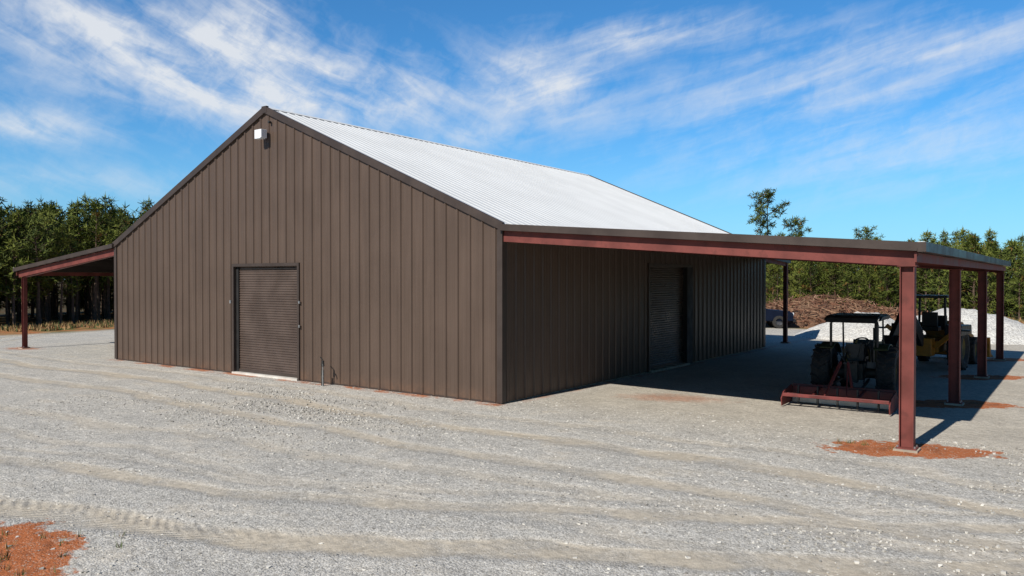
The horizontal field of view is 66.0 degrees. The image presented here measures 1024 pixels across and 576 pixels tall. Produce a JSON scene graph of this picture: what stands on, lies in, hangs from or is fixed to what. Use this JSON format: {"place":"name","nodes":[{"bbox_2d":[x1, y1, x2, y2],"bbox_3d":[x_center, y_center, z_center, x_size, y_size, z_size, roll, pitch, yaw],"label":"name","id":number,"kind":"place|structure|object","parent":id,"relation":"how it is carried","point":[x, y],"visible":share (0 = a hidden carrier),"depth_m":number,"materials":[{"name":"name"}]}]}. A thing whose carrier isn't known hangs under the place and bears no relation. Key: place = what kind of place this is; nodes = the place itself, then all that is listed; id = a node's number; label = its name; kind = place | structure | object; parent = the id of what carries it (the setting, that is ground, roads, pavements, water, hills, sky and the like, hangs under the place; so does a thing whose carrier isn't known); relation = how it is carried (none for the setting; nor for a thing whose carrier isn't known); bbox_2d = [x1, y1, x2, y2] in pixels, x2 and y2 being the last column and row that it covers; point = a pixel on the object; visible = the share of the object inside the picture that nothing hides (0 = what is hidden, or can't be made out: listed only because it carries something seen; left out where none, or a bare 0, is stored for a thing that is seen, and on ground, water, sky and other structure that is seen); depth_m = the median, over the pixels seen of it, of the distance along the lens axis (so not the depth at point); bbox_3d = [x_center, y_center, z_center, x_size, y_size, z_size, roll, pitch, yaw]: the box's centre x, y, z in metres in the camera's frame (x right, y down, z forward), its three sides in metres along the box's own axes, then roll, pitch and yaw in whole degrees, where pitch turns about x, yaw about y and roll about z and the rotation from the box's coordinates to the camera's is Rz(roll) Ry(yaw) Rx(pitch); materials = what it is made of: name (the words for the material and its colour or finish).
{"place":"outdoors","nodes":[
{"label":"outdoors","id":0,"kind":"place"},
{"bbox_2d":[0,282,1023,575],"bbox_3d":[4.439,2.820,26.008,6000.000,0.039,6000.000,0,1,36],"label":"ground","id":1,"kind":"structure","parent":0,"point":[46,368],"depth_m":12.50,"materials":[{"name":"grey gravel"}]},
{"bbox_2d":[320,357,323,385],"bbox_3d":[-5.455,2.414,22.782,0.116,0.848,0.300,0,1,-31],"label":"water spigot","id":2,"kind":"object","parent":1,"relation":"on","point":[322,374],"visible":1,"depth_m":22.80,"materials":[{"name":"black metal"}]},
{"bbox_2d":[0,439,890,575],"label":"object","id":3,"kind":"object","parent":1,"relation":"on","point":[6,547],"visible":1,"depth_m":9.09,"materials":[{"name":"soil"}]},
{"bbox_2d":[13,106,1010,453],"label":"metal barn","id":4,"kind":"structure","parent":1,"relation":"on","point":[271,242],"depth_m":23.74,"materials":[{"name":"brown metal"}]},
{"bbox_2d":[239,266,296,377],"bbox_3d":[-7.736,1.003,25.036,3.090,3.487,0.051,0,1,36],"label":"roll up door front","id":5,"kind":"structure","parent":4,"relation":"in","point":[268,303],"depth_m":25.03,"materials":[{"name":"paint"}]},
{"bbox_2d":[650,266,683,368],"bbox_3d":[5.325,0.937,27.382,0.051,3.565,3.000,0,1,36],"label":"roll up door side","id":6,"kind":"structure","parent":4,"relation":"in","point":[666,286],"depth_m":27.45,"materials":[{"name":"paint"}]},
{"bbox_2d":[0,193,1023,324],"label":"pine forest","id":7,"kind":"object","parent":1,"relation":"on","point":[30,235],"visible":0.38,"depth_m":62.88,"materials":[{"name":"green plant"}]},
{"bbox_2d":[747,188,791,235],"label":"pine tree","id":8,"kind":"object","parent":1,"relation":"on","point":[761,214],"visible":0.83,"depth_m":99.31,"materials":[{"name":"green plant"}]},
{"bbox_2d":[778,215,812,236],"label":"pine tree","id":9,"kind":"object","parent":1,"relation":"on","point":[794,221],"visible":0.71,"depth_m":101.66,"materials":[{"name":"green plant"}]},
{"bbox_2d":[781,313,898,414],"bbox_3d":[8.989,1.780,20.598,2.420,2.194,5.288,0,1,34],"label":"tractor","id":10,"kind":"object","parent":1,"relation":"on","point":[863,358],"visible":0.98,"depth_m":19.91,"materials":[{"name":"metal"}]},
{"bbox_2d":[794,311,894,340],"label":"gravel heap","id":11,"kind":"object","parent":1,"relation":"on","point":[852,331],"visible":0.37,"depth_m":40.46,"materials":[{"name":"grey gravel"}]},
{"bbox_2d":[766,290,927,327],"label":"brush pile","id":12,"kind":"object","parent":1,"relation":"on","point":[815,311],"visible":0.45,"depth_m":52.64,"materials":[{"name":"brown wood"}]},
{"bbox_2d":[852,225,883,239],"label":"pine tree","id":13,"kind":"object","parent":1,"relation":"on","point":[865,230],"visible":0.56,"depth_m":102.61,"materials":[{"name":"green plant"}]},
{"bbox_2d":[879,295,992,369],"bbox_3d":[15.127,1.520,28.092,2.900,2.546,7.436,1,1,42],"label":"backhoe loader","id":14,"kind":"object","parent":1,"relation":"on","point":[934,340],"visible":0.62,"depth_m":27.06,"materials":[{"name":"metal"}]},
{"bbox_2d":[916,308,1023,344],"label":"gravel heap","id":15,"kind":"object","parent":1,"relation":"on","point":[1013,332],"visible":0.33,"depth_m":38.89,"materials":[{"name":"grey gravel"}]},
{"bbox_2d":[0,306,1023,331],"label":"dry grass","id":16,"kind":"structure","parent":0,"point":[47,326],"depth_m":49.96,"materials":[{"name":"plant"}]},
{"bbox_2d":[0,0,1023,272],"label":"sky","id":17,"kind":"structure","parent":0,"point":[904,118],"materials":[{"name":"blue"}]},
{"bbox_2d":[766,308,795,327],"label":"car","id":18,"kind":"object","parent":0,"point":[774,317],"visible":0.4,"depth_m":49.43,"materials":[{"name":"blue paint"}]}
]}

